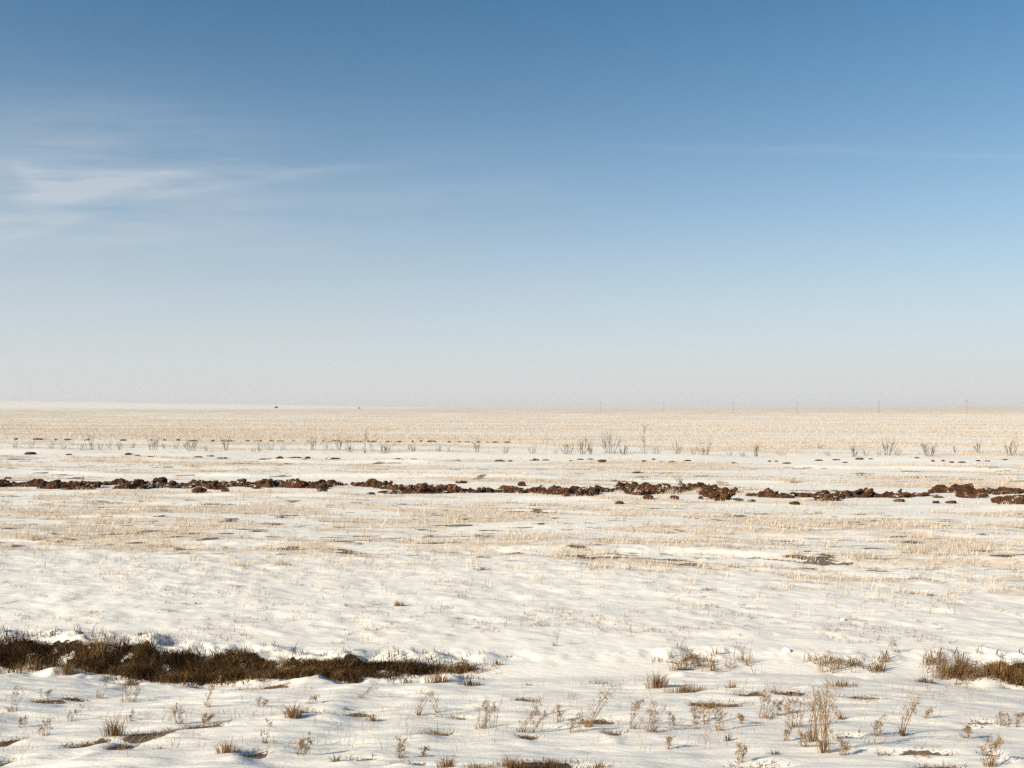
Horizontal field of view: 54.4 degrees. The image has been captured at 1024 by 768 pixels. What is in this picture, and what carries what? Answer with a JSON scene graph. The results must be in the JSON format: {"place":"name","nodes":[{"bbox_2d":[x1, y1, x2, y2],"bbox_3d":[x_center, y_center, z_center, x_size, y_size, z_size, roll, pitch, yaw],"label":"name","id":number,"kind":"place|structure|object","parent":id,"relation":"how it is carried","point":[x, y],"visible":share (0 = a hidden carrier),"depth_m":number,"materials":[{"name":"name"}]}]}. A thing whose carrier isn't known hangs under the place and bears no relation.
{"place":"outdoors","nodes":[
{"label":"outdoors","id":0,"kind":"place"},
{"bbox_2d":[0,624,508,688],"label":"dead grass","id":1,"kind":"structure","parent":0,"point":[145,664],"depth_m":13.99,"materials":[{"name":"plant"}]},
{"bbox_2d":[0,499,1014,767],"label":"hollow grass","id":2,"kind":"structure","parent":0,"point":[154,733],"depth_m":8.65,"materials":[{"name":"plant"}]},
{"bbox_2d":[0,401,1023,767],"bbox_3d":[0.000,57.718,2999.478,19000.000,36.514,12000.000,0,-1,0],"label":"ground","id":3,"kind":"structure","parent":0,"point":[576,657],"depth_m":18.76,"materials":[{"name":"snow"}]},
{"bbox_2d":[4,684,22,711],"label":"dry weed","id":4,"kind":"object","parent":3,"relation":"on","point":[12,708],"visible":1,"depth_m":10.24,"materials":[{"name":"beige plant"}]},
{"bbox_2d":[27,532,40,540],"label":"grass tuft","id":5,"kind":"object","parent":3,"relation":"on","point":[33,538],"visible":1,"depth_m":26.35,"materials":[{"name":"plant"}]},
{"bbox_2d":[37,717,52,735],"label":"dry weed","id":6,"kind":"object","parent":3,"relation":"on","point":[49,720],"visible":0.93,"depth_m":8.84,"materials":[{"name":"beige plant"}]},
{"bbox_2d":[0,478,101,489],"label":"soil ridge","id":7,"kind":"structure","parent":3,"relation":"on","point":[55,484],"depth_m":43.70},
{"bbox_2d":[53,660,83,675],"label":"bank tuft","id":8,"kind":"object","parent":3,"relation":"on","point":[66,670],"visible":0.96,"depth_m":14.00,"materials":[{"name":"beige plant"}]},
{"bbox_2d":[67,703,85,720],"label":"dry weed","id":9,"kind":"object","parent":3,"relation":"on","point":[72,719],"visible":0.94,"depth_m":9.77,"materials":[{"name":"beige plant"}]},
{"bbox_2d":[87,628,115,658],"bbox_3d":[-6.008,3.819,14.633,0.607,0.545,0.400,1,-2,-31],"label":"bank tuft","id":10,"kind":"object","parent":3,"relation":"on","point":[99,650],"visible":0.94,"depth_m":14.61,"materials":[{"name":"beige plant"}]},
{"bbox_2d":[96,673,114,697],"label":"dry weed","id":11,"kind":"object","parent":3,"relation":"on","point":[102,687],"visible":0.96,"depth_m":11.83,"materials":[{"name":"beige plant"}]},
{"bbox_2d":[93,710,126,736],"bbox_3d":[-3.398,2.881,8.479,0.292,0.282,0.344,-1,-2,41],"label":"grass tuft","id":12,"kind":"object","parent":3,"relation":"on","point":[116,730],"visible":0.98,"depth_m":8.48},
{"bbox_2d":[105,632,133,661],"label":"bank tuft","id":13,"kind":"object","parent":3,"relation":"on","point":[120,650],"visible":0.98,"depth_m":14.55,"materials":[{"name":"brown plant"}]},
{"bbox_2d":[119,680,140,701],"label":"dry weed","id":14,"kind":"object","parent":3,"relation":"on","point":[127,695],"visible":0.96,"depth_m":11.61,"materials":[{"name":"beige plant"}]},
{"bbox_2d":[102,477,169,488],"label":"soil ridge","id":15,"kind":"structure","parent":3,"relation":"on","point":[147,484],"depth_m":44.49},
{"bbox_2d":[169,703,186,723],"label":"dry weed","id":16,"kind":"object","parent":3,"relation":"on","point":[179,718],"visible":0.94,"depth_m":9.18,"materials":[{"name":"beige plant"}]},
{"bbox_2d":[179,437,198,450],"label":"bare shrub","id":17,"kind":"object","parent":3,"relation":"on","point":[189,444],"visible":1,"depth_m":80.03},
{"bbox_2d":[165,479,229,489],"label":"soil ridge","id":18,"kind":"structure","parent":3,"relation":"on","point":[209,484],"depth_m":43.81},
{"bbox_2d":[191,487,206,492],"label":"soil clod","id":19,"kind":"object","parent":3,"relation":"on","point":[198,489],"visible":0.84,"depth_m":40.03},
{"bbox_2d":[198,712,214,723],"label":"dry weed","id":20,"kind":"object","parent":3,"relation":"on","point":[209,717],"visible":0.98,"depth_m":9.21,"materials":[{"name":"beige plant"}]},
{"bbox_2d":[204,676,221,707],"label":"dry weed","id":21,"kind":"object","parent":3,"relation":"on","point":[211,689],"visible":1,"depth_m":10.36,"materials":[{"name":"beige plant"}]},
{"bbox_2d":[205,675,232,686],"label":"bank tuft","id":22,"kind":"object","parent":3,"relation":"on","point":[219,680],"visible":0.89,"depth_m":13.67,"materials":[{"name":"beige plant"}]},
{"bbox_2d":[210,739,242,753],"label":"grass tuft","id":23,"kind":"object","parent":3,"relation":"on","point":[225,750],"visible":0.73,"depth_m":7.12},
{"bbox_2d":[222,646,255,667],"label":"bank tuft","id":24,"kind":"object","parent":3,"relation":"on","point":[237,655],"visible":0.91,"depth_m":14.03,"materials":[{"name":"beige plant"}]},
{"bbox_2d":[229,560,251,566],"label":"grass tuft","id":25,"kind":"object","parent":3,"relation":"on","point":[240,564],"visible":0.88,"depth_m":21.94,"materials":[{"name":"plant"}]},
{"bbox_2d":[255,697,268,706],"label":"dry weed","id":26,"kind":"object","parent":3,"relation":"on","point":[267,700],"visible":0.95,"depth_m":10.33,"materials":[{"name":"beige plant"}]},
{"bbox_2d":[257,718,272,743],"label":"dry weed","id":27,"kind":"object","parent":3,"relation":"on","point":[266,741],"visible":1,"depth_m":7.62,"materials":[{"name":"beige plant"}]},
{"bbox_2d":[226,478,332,488],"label":"soil ridge","id":28,"kind":"structure","parent":3,"relation":"on","point":[289,483],"depth_m":43.82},
{"bbox_2d":[272,560,290,565],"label":"grass tuft","id":29,"kind":"object","parent":3,"relation":"on","point":[282,563],"visible":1,"depth_m":22.08,"materials":[{"name":"plant"}]},
{"bbox_2d":[283,700,304,718],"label":"grass tuft","id":30,"kind":"object","parent":3,"relation":"on","point":[293,714],"visible":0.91,"depth_m":9.14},
{"bbox_2d":[293,732,313,756],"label":"dry weed","id":31,"kind":"object","parent":3,"relation":"on","point":[300,746],"visible":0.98,"depth_m":7.15,"materials":[{"name":"beige plant"}]},
{"bbox_2d":[320,479,347,485],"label":"soil ridge","id":32,"kind":"structure","parent":3,"relation":"on","point":[332,482],"depth_m":44.88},
{"bbox_2d":[328,668,346,681],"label":"bank tuft","id":33,"kind":"object","parent":3,"relation":"on","point":[336,673],"visible":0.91,"depth_m":13.28,"materials":[{"name":"beige plant"}]},
{"bbox_2d":[343,665,365,683],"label":"bank tuft","id":34,"kind":"object","parent":3,"relation":"on","point":[355,674],"visible":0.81,"depth_m":13.25,"materials":[{"name":"brown plant"}]},
{"bbox_2d":[365,712,379,721],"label":"grass tuft","id":35,"kind":"object","parent":3,"relation":"on","point":[373,719],"visible":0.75,"depth_m":9.24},
{"bbox_2d":[381,437,393,452],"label":"bare shrub","id":36,"kind":"object","parent":3,"relation":"on","point":[385,449],"visible":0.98,"depth_m":75.66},
{"bbox_2d":[392,735,408,758],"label":"dry weed","id":37,"kind":"object","parent":3,"relation":"on","point":[399,745],"visible":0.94,"depth_m":6.94,"materials":[{"name":"beige plant"}]},
{"bbox_2d":[350,478,483,493],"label":"soil ridge","id":38,"kind":"structure","parent":3,"relation":"on","point":[423,488],"depth_m":41.10,"materials":[{"name":"soil"}]},
{"bbox_2d":[419,746,429,756],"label":"dry weed","id":39,"kind":"object","parent":3,"relation":"on","point":[424,750],"visible":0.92,"depth_m":7.00,"materials":[{"name":"beige plant"}]},
{"bbox_2d":[414,690,434,715],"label":"dry weed","id":40,"kind":"object","parent":3,"relation":"on","point":[430,694],"visible":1,"depth_m":9.48,"materials":[{"name":"beige plant"}]},
{"bbox_2d":[424,668,450,682],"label":"bank tuft","id":41,"kind":"object","parent":3,"relation":"on","point":[437,678],"visible":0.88,"depth_m":12.64,"materials":[{"name":"beige plant"}]},
{"bbox_2d":[431,755,458,767],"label":"grass tuft","id":42,"kind":"object","parent":3,"relation":"on","point":[449,764],"visible":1,"depth_m":6.37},
{"bbox_2d":[455,677,482,686],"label":"bank tuft","id":43,"kind":"object","parent":3,"relation":"on","point":[468,682],"visible":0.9,"depth_m":12.55,"materials":[{"name":"brown plant"}]},
{"bbox_2d":[462,758,495,767],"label":"grass tuft","id":44,"kind":"object","parent":3,"relation":"on","point":[470,765],"visible":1,"depth_m":6.28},
{"bbox_2d":[474,697,501,728],"bbox_3d":[-0.232,2.845,8.602,0.260,0.335,0.264,0,-1,18],"label":"dry weed","id":45,"kind":"object","parent":3,"relation":"on","point":[494,710],"visible":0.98,"depth_m":8.63,"materials":[{"name":"beige plant"}]},
{"bbox_2d":[0,530,1019,644],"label":"dry sprigs","id":46,"kind":"object","parent":3,"relation":"on","point":[832,637],"visible":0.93,"depth_m":17.38,"materials":[{"name":"beige plant"}]},
{"bbox_2d":[492,751,528,767],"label":"grass tuft","id":47,"kind":"object","parent":3,"relation":"on","point":[510,763],"visible":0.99,"depth_m":6.34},
{"bbox_2d":[0,410,1023,446],"bbox_3d":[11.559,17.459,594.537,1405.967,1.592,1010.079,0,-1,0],"label":"stubble","id":48,"kind":"object","parent":3,"relation":"on","point":[400,429],"visible":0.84,"depth_m":159.98,"materials":[{"name":"plant"}]},
{"bbox_2d":[0,666,1023,758],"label":"short straw","id":49,"kind":"object","parent":3,"relation":"on","point":[712,730],"visible":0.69,"depth_m":9.32,"materials":[{"name":"plant"}]},
{"bbox_2d":[513,709,548,732],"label":"dry weed","id":50,"kind":"object","parent":3,"relation":"on","point":[531,717],"visible":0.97,"depth_m":8.29,"materials":[{"name":"beige plant"}]},
{"bbox_2d":[528,696,541,714],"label":"dry weed","id":51,"kind":"object","parent":3,"relation":"on","point":[538,701],"visible":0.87,"depth_m":9.54,"materials":[{"name":"beige plant"}]},
{"bbox_2d":[477,485,623,495],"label":"soil ridge","id":52,"kind":"structure","parent":3,"relation":"on","point":[573,490],"depth_m":40.70,"materials":[{"name":"soil"}]},
{"bbox_2d":[522,756,584,767],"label":"grass tuft","id":53,"kind":"object","parent":3,"relation":"on","point":[550,765],"visible":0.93,"depth_m":6.57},
{"bbox_2d":[552,704,563,721],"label":"dry weed","id":54,"kind":"object","parent":3,"relation":"on","point":[559,713],"visible":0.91,"depth_m":8.97,"materials":[{"name":"beige plant"}]},
{"bbox_2d":[567,712,586,732],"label":"dry weed","id":55,"kind":"object","parent":3,"relation":"on","point":[572,720],"visible":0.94,"depth_m":8.13,"materials":[{"name":"beige plant"}]},
{"bbox_2d":[575,435,594,453],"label":"bare shrub","id":56,"kind":"object","parent":3,"relation":"on","point":[585,438],"visible":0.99,"depth_m":72.85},
{"bbox_2d":[581,760,612,767],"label":"grass tuft","id":57,"kind":"object","parent":3,"relation":"on","point":[598,765],"visible":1,"depth_m":6.40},
{"bbox_2d":[575,681,621,727],"bbox_3d":[0.715,2.696,8.387,0.368,0.418,0.280,0,-1,-20],"label":"dry weed","id":58,"kind":"object","parent":3,"relation":"on","point":[592,717],"visible":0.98,"depth_m":8.36,"materials":[{"name":"beige plant"}]},
{"bbox_2d":[598,425,624,452],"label":"bare shrub","id":59,"kind":"object","parent":3,"relation":"on","point":[611,444],"visible":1,"depth_m":75.67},
{"bbox_2d":[612,482,631,486],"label":"soil ridge","id":60,"kind":"structure","parent":3,"relation":"on","point":[626,484],"depth_m":43.94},
{"bbox_2d":[629,695,647,728],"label":"dry weed","id":61,"kind":"object","parent":3,"relation":"on","point":[634,727],"visible":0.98,"depth_m":8.22,"materials":[{"name":"beige plant"}]},
{"bbox_2d":[643,494,653,499],"bbox_3d":[5.108,4.263,37.255,0.437,0.266,0.333,0,-1,17],"label":"soil clod","id":62,"kind":"object","parent":3,"relation":"on","point":[649,497],"visible":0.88,"depth_m":37.14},
{"bbox_2d":[645,699,666,731],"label":"dry weed","id":63,"kind":"object","parent":3,"relation":"on","point":[650,713],"visible":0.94,"depth_m":8.11,"materials":[{"name":"beige plant"}]},
{"bbox_2d":[644,666,668,688],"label":"bank tuft","id":64,"kind":"object","parent":3,"relation":"on","point":[656,684],"visible":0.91,"depth_m":11.70,"materials":[{"name":"beige plant"}]},
{"bbox_2d":[617,481,701,494],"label":"soil ridge","id":65,"kind":"structure","parent":3,"relation":"on","point":[636,488],"depth_m":40.89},
{"bbox_2d":[665,735,674,749],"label":"dry weed","id":66,"kind":"object","parent":3,"relation":"on","point":[668,740],"visible":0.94,"depth_m":7.30,"materials":[{"name":"beige plant"}]},
{"bbox_2d":[666,711,676,725],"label":"dry weed","id":67,"kind":"object","parent":3,"relation":"on","point":[670,713],"visible":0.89,"depth_m":8.48,"materials":[{"name":"beige plant"}]},
{"bbox_2d":[664,487,678,493],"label":"grass tuft","id":68,"kind":"object","parent":3,"relation":"on","point":[671,491],"visible":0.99,"depth_m":40.35,"materials":[{"name":"plant"}]},
{"bbox_2d":[662,682,707,692],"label":"bank tuft","id":69,"kind":"object","parent":3,"relation":"on","point":[688,689],"visible":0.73,"depth_m":11.38,"materials":[{"name":"beige plant"}]},
{"bbox_2d":[688,706,702,723],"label":"dry weed","id":70,"kind":"object","parent":3,"relation":"on","point":[695,716],"visible":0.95,"depth_m":8.67,"materials":[{"name":"beige plant"}]},
{"bbox_2d":[699,703,717,724],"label":"dry weed","id":71,"kind":"object","parent":3,"relation":"on","point":[704,716],"visible":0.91,"depth_m":8.58,"materials":[{"name":"beige plant"}]},
{"bbox_2d":[693,701,727,709],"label":"grass tuft","id":72,"kind":"object","parent":3,"relation":"on","point":[711,705],"visible":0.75,"depth_m":9.32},
{"bbox_2d":[687,482,737,500],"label":"soil ridge","id":73,"kind":"structure","parent":3,"relation":"on","point":[709,491],"depth_m":40.02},
{"bbox_2d":[711,478,728,485],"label":"grass tuft","id":74,"kind":"object","parent":3,"relation":"on","point":[720,483],"visible":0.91,"depth_m":45.24,"materials":[{"name":"plant"}]},
{"bbox_2d":[712,704,730,730],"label":"dry weed","id":75,"kind":"object","parent":3,"relation":"on","point":[718,720],"visible":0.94,"depth_m":8.14,"materials":[{"name":"beige plant"}]},
{"bbox_2d":[736,712,744,723],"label":"dry weed","id":76,"kind":"object","parent":3,"relation":"on","point":[739,716],"visible":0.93,"depth_m":8.49,"materials":[{"name":"beige plant"}]},
{"bbox_2d":[733,742,748,762],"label":"dry weed","id":77,"kind":"object","parent":3,"relation":"on","point":[741,753],"visible":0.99,"depth_m":6.69,"materials":[{"name":"beige plant"}]},
{"bbox_2d":[756,685,777,719],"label":"dry weed","id":78,"kind":"object","parent":3,"relation":"on","point":[764,700],"visible":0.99,"depth_m":8.84,"materials":[{"name":"beige plant"}]},
{"bbox_2d":[745,488,798,497],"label":"soil ridge","id":79,"kind":"structure","parent":3,"relation":"on","point":[768,492],"depth_m":39.01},
{"bbox_2d":[769,697,790,715],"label":"dry weed","id":80,"kind":"object","parent":3,"relation":"on","point":[778,708],"visible":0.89,"depth_m":8.95,"materials":[{"name":"beige plant"}]},
{"bbox_2d":[782,647,790,652],"bbox_3d":[3.935,3.832,14.287,0.133,0.058,0.132,-21,36,-22],"label":"snow chunk","id":81,"kind":"object","parent":3,"relation":"on","point":[786,650],"visible":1,"depth_m":14.27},
{"bbox_2d":[781,727,792,740],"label":"dry weed","id":82,"kind":"object","parent":3,"relation":"on","point":[785,733],"visible":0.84,"depth_m":7.59,"materials":[{"name":"beige plant"}]},
{"bbox_2d":[783,477,801,483],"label":"grass tuft","id":83,"kind":"object","parent":3,"relation":"on","point":[792,480],"visible":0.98,"depth_m":46.44,"materials":[{"name":"plant"}]},
{"bbox_2d":[780,694,810,727],"bbox_3d":[2.324,2.696,8.203,0.241,0.318,0.234,1,-2,-26],"label":"dry weed","id":84,"kind":"object","parent":3,"relation":"on","point":[788,712],"visible":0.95,"depth_m":8.20,"materials":[{"name":"beige plant"}]},
{"bbox_2d":[797,729,813,746],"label":"dry weed","id":85,"kind":"object","parent":3,"relation":"on","point":[804,736],"visible":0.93,"depth_m":7.22,"materials":[{"name":"beige plant"}]},
{"bbox_2d":[802,686,833,742],"bbox_3d":[2.269,2.460,7.397,0.273,0.442,0.214,-1,-2,32],"label":"dry weed","id":86,"kind":"object","parent":3,"relation":"on","point":[814,728],"visible":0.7,"depth_m":7.39,"materials":[{"name":"beige plant"}]},
{"bbox_2d":[812,676,839,753],"bbox_3d":[2.191,2.322,7.000,0.226,0.570,0.316,0,-1,11],"label":"dry weed","id":87,"kind":"object","parent":3,"relation":"on","point":[824,736],"visible":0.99,"depth_m":6.98,"materials":[{"name":"beige plant"}]},
{"bbox_2d":[797,487,873,500],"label":"soil ridge","id":88,"kind":"structure","parent":3,"relation":"on","point":[837,495],"depth_m":38.86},
{"bbox_2d":[823,676,859,687],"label":"bank tuft","id":89,"kind":"object","parent":3,"relation":"on","point":[838,684],"visible":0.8,"depth_m":11.51,"materials":[{"name":"beige plant"}]},
{"bbox_2d":[835,738,850,754],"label":"dry weed","id":90,"kind":"object","parent":3,"relation":"on","point":[844,746],"visible":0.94,"depth_m":6.87,"materials":[{"name":"beige plant"}]},
{"bbox_2d":[871,713,887,735],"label":"dry weed","id":91,"kind":"object","parent":3,"relation":"on","point":[876,727],"visible":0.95,"depth_m":7.69,"materials":[{"name":"beige plant"}]},
{"bbox_2d":[881,435,896,454],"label":"bare shrub","id":92,"kind":"object","parent":3,"relation":"on","point":[891,450],"visible":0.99,"depth_m":72.94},
{"bbox_2d":[870,488,933,497],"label":"soil ridge","id":93,"kind":"structure","parent":3,"relation":"on","point":[900,494],"depth_m":39.13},
{"bbox_2d":[893,684,931,735],"bbox_3d":[3.078,2.545,7.740,0.349,0.432,0.232,1,-2,-41],"label":"dry weed","id":94,"kind":"object","parent":3,"relation":"on","point":[901,732],"visible":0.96,"depth_m":7.77,"materials":[{"name":"beige plant"}]},
{"bbox_2d":[913,675,938,684],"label":"bank tuft","id":95,"kind":"object","parent":3,"relation":"on","point":[925,680],"visible":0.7,"depth_m":13.05,"materials":[{"name":"beige plant"}]},
{"bbox_2d":[920,442,935,455],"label":"bare shrub","id":96,"kind":"object","parent":3,"relation":"on","point":[925,450],"visible":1,"depth_m":71.60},
{"bbox_2d":[928,483,994,497],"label":"soil ridge","id":97,"kind":"structure","parent":3,"relation":"on","point":[969,490],"depth_m":40.90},
{"bbox_2d":[958,724,972,738],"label":"dry weed","id":98,"kind":"object","parent":3,"relation":"on","point":[968,729],"visible":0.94,"depth_m":7.59,"materials":[{"name":"beige plant"}]},
{"bbox_2d":[949,662,983,679],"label":"bank tuft","id":99,"kind":"object","parent":3,"relation":"on","point":[969,670],"visible":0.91,"depth_m":13.61,"materials":[{"name":"beige plant"}]},
{"bbox_2d":[947,644,1023,687],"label":"dead grass","id":100,"kind":"structure","parent":3,"relation":"on","point":[1017,680],"depth_m":13.63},
{"bbox_2d":[978,733,1003,767],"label":"dry weed","id":101,"kind":"object","parent":3,"relation":"on","point":[990,762],"visible":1,"depth_m":6.32,"materials":[{"name":"beige plant"}]},
{"bbox_2d":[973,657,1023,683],"bbox_3d":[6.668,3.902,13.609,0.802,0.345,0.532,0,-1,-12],"label":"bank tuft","id":102,"kind":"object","parent":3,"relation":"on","point":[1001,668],"visible":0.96,"depth_m":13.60,"materials":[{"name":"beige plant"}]},
{"bbox_2d":[995,709,1012,726],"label":"dry weed","id":103,"kind":"object","parent":3,"relation":"on","point":[1000,715],"visible":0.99,"depth_m":8.31,"materials":[{"name":"beige plant"}]},
{"bbox_2d":[987,486,1023,494],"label":"soil ridge","id":104,"kind":"structure","parent":3,"relation":"on","point":[1005,490],"depth_m":40.70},
{"bbox_2d":[990,495,1023,503],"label":"soil ridge","id":105,"kind":"structure","parent":3,"relation":"on","point":[1016,499],"depth_m":36.26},
{"bbox_2d":[1004,435,1018,454],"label":"bare shrub","id":106,"kind":"object","parent":3,"relation":"on","point":[1011,445],"visible":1,"depth_m":71.66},
{"bbox_2d":[1013,711,1023,726],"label":"dry weed","id":107,"kind":"object","parent":3,"relation":"on","point":[1019,716],"visible":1,"depth_m":8.22,"materials":[{"name":"beige plant"}]},
{"bbox_2d":[0,440,1023,616],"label":"dry grass","id":108,"kind":"structure","parent":0,"point":[847,522],"depth_m":31.26,"materials":[{"name":"plant"}]},
{"bbox_2d":[0,0,1023,407],"label":"sky","id":109,"kind":"structure","parent":0,"point":[383,203],"materials":[{"name":"blue"}]},
{"bbox_2d":[651,638,979,686],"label":"dead grass","id":110,"kind":"structure","parent":0,"point":[947,672],"depth_m":13.70,"materials":[{"name":"plant"}]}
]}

